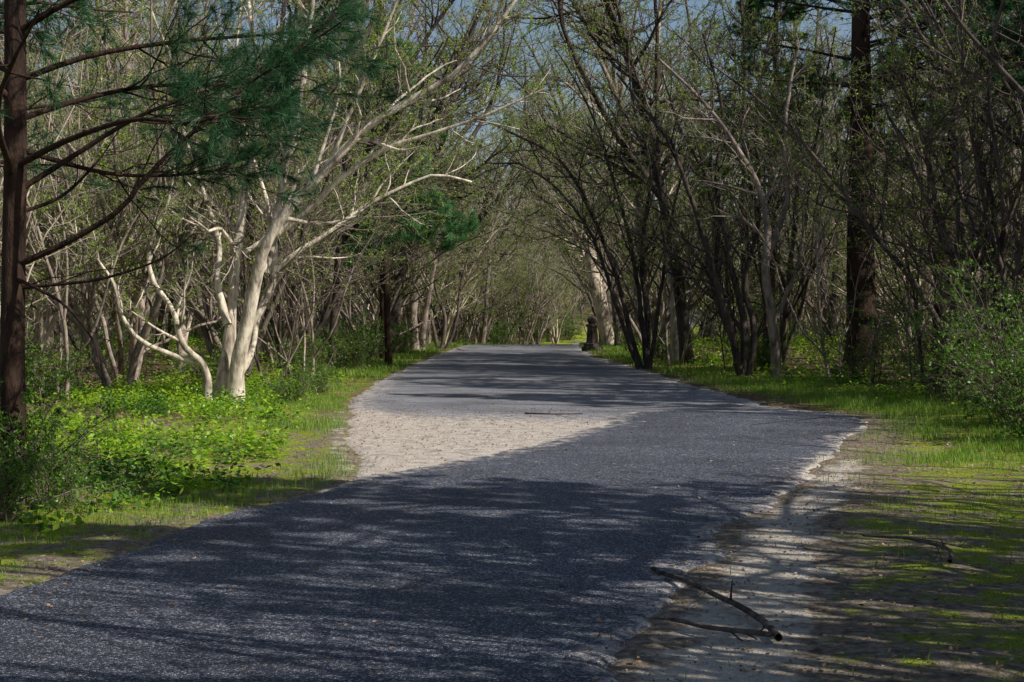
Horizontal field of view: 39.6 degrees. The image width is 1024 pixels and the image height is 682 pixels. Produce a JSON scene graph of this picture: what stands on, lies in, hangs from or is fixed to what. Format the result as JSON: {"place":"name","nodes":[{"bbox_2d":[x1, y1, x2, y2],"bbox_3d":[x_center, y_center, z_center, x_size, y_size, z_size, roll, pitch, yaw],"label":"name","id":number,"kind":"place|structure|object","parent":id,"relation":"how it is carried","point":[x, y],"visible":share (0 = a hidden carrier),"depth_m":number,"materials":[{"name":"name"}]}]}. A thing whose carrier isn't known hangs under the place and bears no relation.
{"place":"outdoors","nodes":[
{"label":"outdoors","id":0,"kind":"place"},
{"bbox_2d":[0,289,1023,681],"bbox_3d":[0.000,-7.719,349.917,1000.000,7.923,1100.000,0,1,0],"label":"ground","id":1,"kind":"structure","parent":0,"point":[860,647],"depth_m":9.45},
{"bbox_2d":[25,340,61,433],"bbox_3d":[-5.253,0.560,13.474,2.325,1.843,2.837,0,1,12],"label":"shrub","id":2,"kind":"object","parent":1,"relation":"on","point":[27,364],"visible":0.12,"depth_m":13.45,"materials":[{"name":"green plant"}]},
{"bbox_2d":[0,427,107,522],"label":"shrub","id":3,"kind":"object","parent":1,"relation":"on","point":[8,478],"visible":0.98,"depth_m":11.09,"materials":[{"name":"green plant"}]},
{"bbox_2d":[26,344,93,403],"bbox_3d":[-8.046,0.621,24.206,1.589,1.168,2.024,-1,1,-28],"label":"shrub","id":4,"kind":"object","parent":1,"relation":"on","point":[39,384],"visible":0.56,"depth_m":23.88,"materials":[{"name":"green plant"}]},
{"bbox_2d":[0,442,130,513],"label":"shrub","id":5,"kind":"object","parent":1,"relation":"on","point":[74,474],"visible":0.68,"depth_m":11.60,"materials":[{"name":"green plant"}]},
{"bbox_2d":[0,0,132,314],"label":"deciduous tree","id":6,"kind":"object","parent":1,"relation":"on","point":[30,212],"visible":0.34,"depth_m":23.18,"materials":[{"name":"grey plant"}]},
{"bbox_2d":[0,0,136,140],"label":"deciduous tree","id":7,"kind":"object","parent":1,"relation":"on","point":[104,8],"visible":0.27,"depth_m":26.56,"materials":[{"name":"brown plant"}]},
{"bbox_2d":[0,357,148,501],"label":"shrub","id":8,"kind":"object","parent":1,"relation":"on","point":[45,438],"visible":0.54,"depth_m":12.00,"materials":[{"name":"green plant"}]},
{"bbox_2d":[0,5,151,372],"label":"deciduous tree","id":9,"kind":"object","parent":1,"relation":"on","point":[44,338],"visible":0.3,"depth_m":27.14,"materials":[{"name":"grey plant"}]},
{"bbox_2d":[0,0,155,252],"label":"deciduous tree","id":10,"kind":"object","parent":1,"relation":"on","point":[36,59],"visible":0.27,"depth_m":23.21,"materials":[{"name":"grey plant"}]},
{"bbox_2d":[0,0,161,201],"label":"pine tree","id":11,"kind":"object","parent":1,"relation":"on","point":[86,16],"visible":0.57,"depth_m":19.01,"materials":[{"name":"green plant"}]},
{"bbox_2d":[26,278,188,379],"bbox_3d":[-9.380,-0.176,32.815,4.320,2.975,3.309,1,1,27],"label":"shrub","id":12,"kind":"object","parent":1,"relation":"on","point":[126,363],"visible":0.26,"depth_m":32.78,"materials":[{"name":"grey plant"}]},
{"bbox_2d":[0,42,219,400],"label":"deciduous tree","id":13,"kind":"object","parent":1,"relation":"on","point":[63,331],"visible":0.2,"depth_m":24.12,"materials":[{"name":"grey plant"}]},
{"bbox_2d":[0,0,297,382],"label":"deciduous tree","id":14,"kind":"object","parent":1,"relation":"on","point":[137,290],"visible":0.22,"depth_m":28.78,"materials":[{"name":"brown plant"}]},
{"bbox_2d":[0,0,317,391],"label":"deciduous tree","id":15,"kind":"object","parent":1,"relation":"on","point":[104,373],"visible":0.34,"depth_m":26.99,"materials":[{"name":"brown plant"}]},
{"bbox_2d":[42,0,298,371],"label":"deciduous tree","id":16,"kind":"object","parent":1,"relation":"on","point":[183,326],"visible":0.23,"depth_m":37.91,"materials":[{"name":"grey plant"}]},
{"bbox_2d":[0,0,407,500],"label":"pine tree","id":17,"kind":"object","parent":1,"relation":"on","point":[280,61],"visible":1,"depth_m":11.89,"materials":[{"name":"green plant"}]},
{"bbox_2d":[164,344,255,384],"bbox_3d":[-6.739,0.559,31.033,2.024,1.168,1.589,0,1,14],"label":"shrub","id":18,"kind":"object","parent":1,"relation":"on","point":[215,362],"visible":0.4,"depth_m":30.88,"materials":[{"name":"green plant"}]},
{"bbox_2d":[41,0,483,379],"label":"deciduous tree","id":19,"kind":"object","parent":1,"relation":"on","point":[208,330],"visible":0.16,"depth_m":34.11,"materials":[{"name":"grey plant"}]},
{"bbox_2d":[128,0,406,336],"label":"deciduous tree","id":20,"kind":"object","parent":1,"relation":"on","point":[283,13],"visible":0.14,"depth_m":35.57,"materials":[{"name":"beige plant"}]},
{"bbox_2d":[114,129,425,375],"bbox_3d":[-6.700,-1.945,33.927,6.370,6.467,8.148,-1,1,-32],"label":"deciduous tree","id":21,"kind":"object","parent":1,"relation":"on","point":[314,354],"visible":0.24,"depth_m":33.33,"materials":[{"name":"grey plant"}]},
{"bbox_2d":[251,367,319,403],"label":"shrub","id":22,"kind":"object","parent":1,"relation":"on","point":[284,387],"visible":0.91,"depth_m":25.51,"materials":[{"name":"green plant"}]},
{"bbox_2d":[28,0,573,403],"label":"deciduous tree","id":23,"kind":"object","parent":1,"relation":"on","point":[237,355],"visible":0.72,"depth_m":24.83,"materials":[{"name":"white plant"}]},
{"bbox_2d":[150,43,457,368],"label":"deciduous tree","id":24,"kind":"object","parent":1,"relation":"on","point":[325,314],"visible":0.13,"depth_m":40.43,"materials":[{"name":"grey plant"}]},
{"bbox_2d":[260,331,349,375],"bbox_3d":[-5.455,0.386,36.102,2.277,1.314,1.787,1,1,29],"label":"shrub","id":25,"kind":"object","parent":1,"relation":"on","point":[308,353],"visible":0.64,"depth_m":35.92,"materials":[{"name":"green plant"}]},
{"bbox_2d":[209,123,407,382],"bbox_3d":[-4.720,-1.791,32.960,4.346,6.210,7.020,0,1,-10],"label":"deciduous tree","id":26,"kind":"object","parent":1,"relation":"on","point":[246,281],"visible":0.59,"depth_m":31.38,"materials":[{"name":"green plant"}]},
{"bbox_2d":[280,357,341,395],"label":"shrub","id":27,"kind":"object","parent":1,"relation":"on","point":[326,376],"visible":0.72,"depth_m":27.95,"materials":[{"name":"green plant"}]},
{"bbox_2d":[178,63,456,362],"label":"deciduous tree","id":28,"kind":"object","parent":1,"relation":"on","point":[265,347],"visible":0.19,"depth_m":43.25,"materials":[{"name":"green plant"}]},
{"bbox_2d":[309,326,393,369],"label":"shrub","id":29,"kind":"object","parent":1,"relation":"on","point":[356,357],"visible":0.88,"depth_m":40.80,"materials":[{"name":"green plant"}]},
{"bbox_2d":[256,0,449,360],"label":"deciduous tree","id":30,"kind":"object","parent":1,"relation":"on","point":[327,324],"visible":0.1,"depth_m":46.88,"materials":[{"name":"grey plant"}]},
{"bbox_2d":[322,305,402,361],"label":"shrub","id":31,"kind":"object","parent":1,"relation":"on","point":[359,329],"visible":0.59,"depth_m":46.98,"materials":[{"name":"green plant"}]},
{"bbox_2d":[295,32,462,364],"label":"pine tree","id":32,"kind":"object","parent":1,"relation":"on","point":[387,318],"visible":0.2,"depth_m":45.40,"materials":[{"name":"green plant"}]},
{"bbox_2d":[268,0,510,364],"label":"deciduous tree","id":33,"kind":"object","parent":1,"relation":"on","point":[333,314],"visible":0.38,"depth_m":41.16,"materials":[{"name":"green plant"}]},
{"bbox_2d":[361,316,424,354],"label":"shrub","id":34,"kind":"object","parent":1,"relation":"on","point":[403,341],"visible":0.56,"depth_m":55.90,"materials":[{"name":"green plant"}]},
{"bbox_2d":[309,14,481,358],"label":"pine tree","id":35,"kind":"object","parent":1,"relation":"on","point":[447,245],"visible":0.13,"depth_m":50.49,"materials":[{"name":"green plant"}]},
{"bbox_2d":[276,106,517,352],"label":"deciduous tree","id":36,"kind":"object","parent":1,"relation":"on","point":[347,315],"visible":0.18,"depth_m":55.37,"materials":[{"name":"grey plant"}]},
{"bbox_2d":[333,121,474,334],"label":"deciduous tree","id":37,"kind":"object","parent":1,"relation":"on","point":[404,290],"visible":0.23,"depth_m":57.50,"materials":[{"name":"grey plant"}]},
{"bbox_2d":[346,115,479,349],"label":"deciduous tree","id":38,"kind":"object","parent":1,"relation":"on","point":[408,316],"visible":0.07,"depth_m":61.86,"materials":[{"name":"grey plant"}]},
{"bbox_2d":[0,412,868,681],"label":"asphalt patch","id":39,"kind":"object","parent":1,"relation":"on","point":[497,589],"visible":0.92,"depth_m":8.81,"materials":[{"name":"asphalt"}]},
{"bbox_2d":[313,0,556,353],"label":"deciduous tree","id":40,"kind":"object","parent":1,"relation":"on","point":[473,88],"visible":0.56,"depth_m":57.28,"materials":[{"name":"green plant"}]},
{"bbox_2d":[391,172,487,348],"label":"deciduous tree","id":41,"kind":"object","parent":1,"relation":"on","point":[442,331],"visible":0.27,"depth_m":66.91,"materials":[{"name":"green plant"}]},
{"bbox_2d":[363,0,527,345],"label":"deciduous tree","id":42,"kind":"object","parent":1,"relation":"on","point":[466,109],"visible":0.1,"depth_m":64.04,"materials":[{"name":"grey plant"}]},
{"bbox_2d":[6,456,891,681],"bbox_3d":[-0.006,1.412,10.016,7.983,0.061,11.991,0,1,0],"label":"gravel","id":43,"kind":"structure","parent":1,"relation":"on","point":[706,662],"depth_m":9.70,"materials":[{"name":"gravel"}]},
{"bbox_2d":[399,169,547,343],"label":"deciduous tree","id":44,"kind":"object","parent":1,"relation":"on","point":[453,311],"visible":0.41,"depth_m":73.31,"materials":[{"name":"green plant"}]},
{"bbox_2d":[387,0,560,344],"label":"deciduous tree","id":45,"kind":"object","parent":1,"relation":"on","point":[428,336],"visible":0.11,"depth_m":71.16,"materials":[{"name":"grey plant"}]},
{"bbox_2d":[441,217,535,343],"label":"deciduous tree","id":46,"kind":"object","parent":1,"relation":"on","point":[477,324],"visible":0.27,"depth_m":98.48,"materials":[{"name":"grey plant"}]},
{"bbox_2d":[438,79,554,341],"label":"deciduous tree","id":47,"kind":"object","parent":1,"relation":"on","point":[491,193],"visible":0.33,"depth_m":82.72,"materials":[{"name":"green plant"}]},
{"bbox_2d":[469,312,529,343],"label":"shrub","id":48,"kind":"object","parent":1,"relation":"on","point":[494,338],"visible":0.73,"depth_m":106.50,"materials":[{"name":"green plant"}]},
{"bbox_2d":[455,93,559,343],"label":"deciduous tree","id":49,"kind":"object","parent":1,"relation":"on","point":[484,327],"visible":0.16,"depth_m":94.96,"materials":[{"name":"grey plant"}]},
{"bbox_2d":[0,0,1023,366],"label":"distant woodland","id":50,"kind":"object","parent":1,"relation":"on","point":[838,292],"visible":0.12,"depth_m":70.05,"materials":[{"name":"brown plant"}]},
{"bbox_2d":[0,341,1023,681],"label":"grass","id":51,"kind":"structure","parent":1,"relation":"on","point":[850,399],"depth_m":19.95,"materials":[{"name":"plant"}]},
{"bbox_2d":[0,342,1023,681],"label":"leaf litter","id":52,"kind":"object","parent":1,"relation":"on","point":[610,494],"visible":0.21,"depth_m":11.92,"materials":[{"name":"plant"}]},
{"bbox_2d":[1,332,1023,532],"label":"ground cover plants","id":53,"kind":"object","parent":1,"relation":"on","point":[177,388],"visible":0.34,"depth_m":18.98,"materials":[{"name":"green plant"}]},
{"bbox_2d":[482,238,582,343],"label":"deciduous tree","id":54,"kind":"object","parent":1,"relation":"on","point":[544,329],"visible":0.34,"depth_m":115.75,"materials":[{"name":"grey plant"}]},
{"bbox_2d":[496,223,575,343],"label":"deciduous tree","id":55,"kind":"object","parent":1,"relation":"on","point":[533,309],"visible":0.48,"depth_m":109.09,"materials":[{"name":"grey plant"}]},
{"bbox_2d":[540,306,586,339],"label":"shrub","id":56,"kind":"object","parent":1,"relation":"on","point":[568,333],"visible":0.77,"depth_m":123.97,"materials":[{"name":"green plant"}]},
{"bbox_2d":[478,14,651,346],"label":"deciduous tree","id":57,"kind":"object","parent":1,"relation":"on","point":[615,323],"visible":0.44,"depth_m":67.02,"materials":[{"name":"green plant"}]},
{"bbox_2d":[515,74,632,342],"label":"deciduous tree","id":58,"kind":"object","parent":1,"relation":"on","point":[558,180],"visible":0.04,"depth_m":87.61,"materials":[{"name":"plant"}]},
{"bbox_2d":[493,0,655,316],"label":"deciduous tree","id":59,"kind":"object","parent":1,"relation":"on","point":[546,106],"visible":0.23,"depth_m":79.30,"materials":[{"name":"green plant"}]},
{"bbox_2d":[431,7,733,369],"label":"deciduous tree","id":60,"kind":"object","parent":1,"relation":"on","point":[647,350],"visible":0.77,"depth_m":41.68,"materials":[{"name":"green plant"}]},
{"bbox_2d":[582,316,602,350],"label":"stone post","id":61,"kind":"object","parent":1,"relation":"on","point":[592,337],"visible":0.95,"depth_m":61.80,"materials":[{"name":"grey stone"}]},
{"bbox_2d":[554,102,631,345],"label":"deciduous tree","id":62,"kind":"object","parent":1,"relation":"on","point":[597,289],"visible":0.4,"depth_m":71.71,"materials":[{"name":"grey plant"}]},
{"bbox_2d":[507,173,679,329],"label":"deciduous tree","id":63,"kind":"object","parent":1,"relation":"on","point":[578,275],"visible":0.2,"depth_m":78.86,"materials":[{"name":"brown plant"}]},
{"bbox_2d":[502,0,710,349],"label":"deciduous tree","id":64,"kind":"object","parent":1,"relation":"on","point":[589,119],"visible":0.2,"depth_m":60.80,"materials":[{"name":"green plant"}]},
{"bbox_2d":[550,207,695,325],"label":"deciduous tree","id":65,"kind":"object","parent":1,"relation":"on","point":[588,303],"visible":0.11,"depth_m":101.92,"materials":[{"name":"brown plant"}]},
{"bbox_2d":[514,0,734,346],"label":"deciduous tree","id":66,"kind":"object","parent":1,"relation":"on","point":[606,71],"visible":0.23,"depth_m":52.32,"materials":[{"name":"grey plant"}]},
{"bbox_2d":[499,87,780,358],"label":"deciduous tree","id":67,"kind":"object","parent":1,"relation":"on","point":[648,289],"visible":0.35,"depth_m":49.84,"materials":[{"name":"brown plant"}]},
{"bbox_2d":[539,0,745,360],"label":"deciduous tree","id":68,"kind":"object","parent":1,"relation":"on","point":[674,347],"visible":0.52,"depth_m":46.89,"materials":[{"name":"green plant"}]},
{"bbox_2d":[532,95,804,345],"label":"deciduous tree","id":69,"kind":"object","parent":1,"relation":"on","point":[636,330],"visible":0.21,"depth_m":57.50,"materials":[{"name":"brown plant"}]},
{"bbox_2d":[511,0,827,363],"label":"deciduous tree","id":70,"kind":"object","parent":1,"relation":"on","point":[681,307],"visible":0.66,"depth_m":44.19,"materials":[{"name":"grey plant"}]},
{"bbox_2d":[650,324,700,360],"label":"shrub","id":71,"kind":"object","parent":1,"relation":"on","point":[662,354],"visible":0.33,"depth_m":48.72,"materials":[{"name":"green plant"}]},
{"bbox_2d":[574,176,787,366],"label":"deciduous tree","id":72,"kind":"object","parent":1,"relation":"on","point":[666,328],"visible":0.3,"depth_m":44.30,"materials":[{"name":"brown plant"}]},
{"bbox_2d":[602,0,814,376],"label":"deciduous tree","id":73,"kind":"object","parent":1,"relation":"on","point":[741,357],"visible":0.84,"depth_m":37.13,"materials":[{"name":"brown plant"}]},
{"bbox_2d":[651,566,782,641],"bbox_3d":[1.052,1.371,7.835,0.519,0.228,1.885,0,1,0],"label":"fallen branch","id":74,"kind":"object","parent":1,"relation":"on","point":[773,631],"visible":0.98,"depth_m":7.23,"materials":[{"name":"wood"}]},
{"bbox_2d":[625,0,829,345],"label":"deciduous tree","id":75,"kind":"object","parent":1,"relation":"on","point":[736,60],"visible":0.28,"depth_m":48.97,"materials":[{"name":"green plant"}]},
{"bbox_2d":[690,283,779,360],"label":"shrub","id":76,"kind":"object","parent":1,"relation":"on","point":[737,330],"visible":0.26,"depth_m":45.87,"materials":[{"name":"green plant"}]},
{"bbox_2d":[647,170,846,368],"bbox_3d":[6.704,-1.956,39.461,4.346,6.210,7.020,-1,1,-43],"label":"deciduous tree","id":77,"kind":"object","parent":1,"relation":"on","point":[731,291],"visible":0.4,"depth_m":39.81,"materials":[{"name":"brown plant"}]},
{"bbox_2d":[555,0,954,368],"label":"deciduous tree","id":78,"kind":"object","parent":1,"relation":"on","point":[785,316],"visible":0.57,"depth_m":40.06,"materials":[{"name":"brown plant"}]},
{"bbox_2d":[719,329,797,369],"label":"shrub","id":79,"kind":"object","parent":1,"relation":"on","point":[764,354],"visible":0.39,"depth_m":39.78,"materials":[{"name":"green plant"}]},
{"bbox_2d":[676,0,849,346],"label":"pine tree","id":80,"kind":"object","parent":1,"relation":"on","point":[776,5],"visible":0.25,"depth_m":52.05,"materials":[{"name":"green plant"}]},
{"bbox_2d":[654,12,873,377],"bbox_3d":[5.944,-3.572,35.866,6.459,9.504,3.400,0,1,-19],"label":"deciduous tree","id":81,"kind":"object","parent":1,"relation":"on","point":[773,315],"visible":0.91,"depth_m":35.33,"materials":[{"name":"grey plant"}]},
{"bbox_2d":[678,0,1023,384],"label":"deciduous tree","id":82,"kind":"object","parent":1,"relation":"on","point":[888,251],"visible":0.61,"depth_m":29.65,"materials":[{"name":"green plant"}]},
{"bbox_2d":[687,119,1022,380],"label":"deciduous tree","id":83,"kind":"object","parent":1,"relation":"on","point":[818,287],"visible":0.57,"depth_m":33.77,"materials":[{"name":"brown plant"}]},
{"bbox_2d":[713,0,1007,371],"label":"pine tree","id":84,"kind":"object","parent":1,"relation":"on","point":[860,32],"visible":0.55,"depth_m":37.86,"materials":[{"name":"brown plant"}]},
{"bbox_2d":[788,289,932,382],"bbox_3d":[7.679,0.028,31.136,3.456,2.380,2.648,0,1,16],"label":"shrub","id":85,"kind":"object","parent":1,"relation":"on","point":[851,363],"visible":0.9,"depth_m":31.03,"materials":[{"name":"green plant"}]},
{"bbox_2d":[786,0,1023,366],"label":"deciduous tree","id":86,"kind":"object","parent":1,"relation":"on","point":[997,241],"visible":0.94,"depth_m":25.34,"materials":[{"name":"brown plant"}]},
{"bbox_2d":[857,283,973,376],"bbox_3d":[9.954,-0.108,34.632,2.978,2.678,3.888,0,1,20],"label":"shrub","id":87,"kind":"object","parent":1,"relation":"on","point":[906,344],"visible":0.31,"depth_m":34.55,"materials":[{"name":"green plant"}]},
{"bbox_2d":[862,534,968,563],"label":"fallen branch","id":88,"kind":"object","parent":1,"relation":"on","point":[942,546],"visible":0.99,"depth_m":9.38,"materials":[{"name":"wood"}]},
{"bbox_2d":[808,110,1023,384],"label":"deciduous tree","id":89,"kind":"object","parent":1,"relation":"on","point":[914,297],"visible":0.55,"depth_m":30.06,"materials":[{"name":"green plant"}]},
{"bbox_2d":[818,0,1023,192],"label":"deciduous tree","id":90,"kind":"object","parent":1,"relation":"on","point":[999,120],"visible":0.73,"depth_m":26.52,"materials":[{"name":"brown plant"}]},
{"bbox_2d":[831,0,1022,361],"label":"pine tree","id":91,"kind":"object","parent":1,"relation":"on","point":[936,307],"visible":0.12,"depth_m":41.90,"materials":[{"name":"plant"}]},
{"bbox_2d":[846,14,1023,338],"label":"deciduous tree","id":92,"kind":"object","parent":1,"relation":"on","point":[1008,263],"visible":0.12,"depth_m":33.04,"materials":[{"name":"green plant"}]},
{"bbox_2d":[856,273,1022,397],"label":"shrub","id":93,"kind":"object","parent":1,"relation":"on","point":[914,350],"visible":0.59,"depth_m":26.78,"materials":[{"name":"green plant"}]},
{"bbox_2d":[864,0,1022,357],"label":"deciduous tree","id":94,"kind":"object","parent":1,"relation":"on","point":[955,5],"visible":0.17,"depth_m":36.04,"materials":[{"name":"brown plant"}]},
{"bbox_2d":[873,0,1023,105],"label":"deciduous tree","id":95,"kind":"object","parent":1,"relation":"on","point":[1005,73],"visible":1,"depth_m":22.01,"materials":[{"name":"brown plant"}]},
{"bbox_2d":[894,0,1023,257],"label":"deciduous tree","id":96,"kind":"object","parent":1,"relation":"on","point":[975,69],"visible":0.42,"depth_m":27.63,"materials":[{"name":"green plant"}]},
{"bbox_2d":[897,248,1023,409],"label":"shrub","id":97,"kind":"object","parent":1,"relation":"on","point":[961,313],"visible":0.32,"depth_m":22.53,"materials":[{"name":"green plant"}]},
{"bbox_2d":[923,0,1023,71],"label":"pine tree","id":98,"kind":"object","parent":1,"relation":"on","point":[1012,25],"visible":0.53,"depth_m":30.25,"materials":[{"name":"green plant"}]},
{"bbox_2d":[924,241,1023,428],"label":"shrub","id":99,"kind":"object","parent":1,"relation":"on","point":[985,321],"visible":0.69,"depth_m":19.26,"materials":[{"name":"green plant"}]},
{"bbox_2d":[924,325,1023,439],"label":"shrub","id":100,"kind":"object","parent":1,"relation":"on","point":[1016,390],"visible":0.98,"depth_m":17.55,"materials":[{"name":"green plant"}]},
{"bbox_2d":[935,295,1023,426],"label":"shrub","id":101,"kind":"object","parent":1,"relation":"on","point":[976,400],"visible":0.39,"depth_m":20.14,"materials":[{"name":"green plant"}]},
{"bbox_2d":[952,277,1023,392],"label":"shrub","id":102,"kind":"object","parent":1,"relation":"on","point":[998,307],"visible":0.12,"depth_m":24.44,"materials":[{"name":"green plant"}]},
{"bbox_2d":[954,0,1023,106],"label":"pine tree","id":103,"kind":"object","parent":1,"relation":"on","point":[995,6],"visible":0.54,"depth_m":27.10,"materials":[{"name":"green plant"}]},
{"bbox_2d":[0,0,1023,281],"label":"sky","id":104,"kind":"structure","parent":0,"point":[650,4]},
{"bbox_2d":[320,307,867,496],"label":"asphalt path","id":105,"kind":"structure","parent":0,"point":[543,376],"depth_m":26.06,"materials":[{"name":"asphalt"}]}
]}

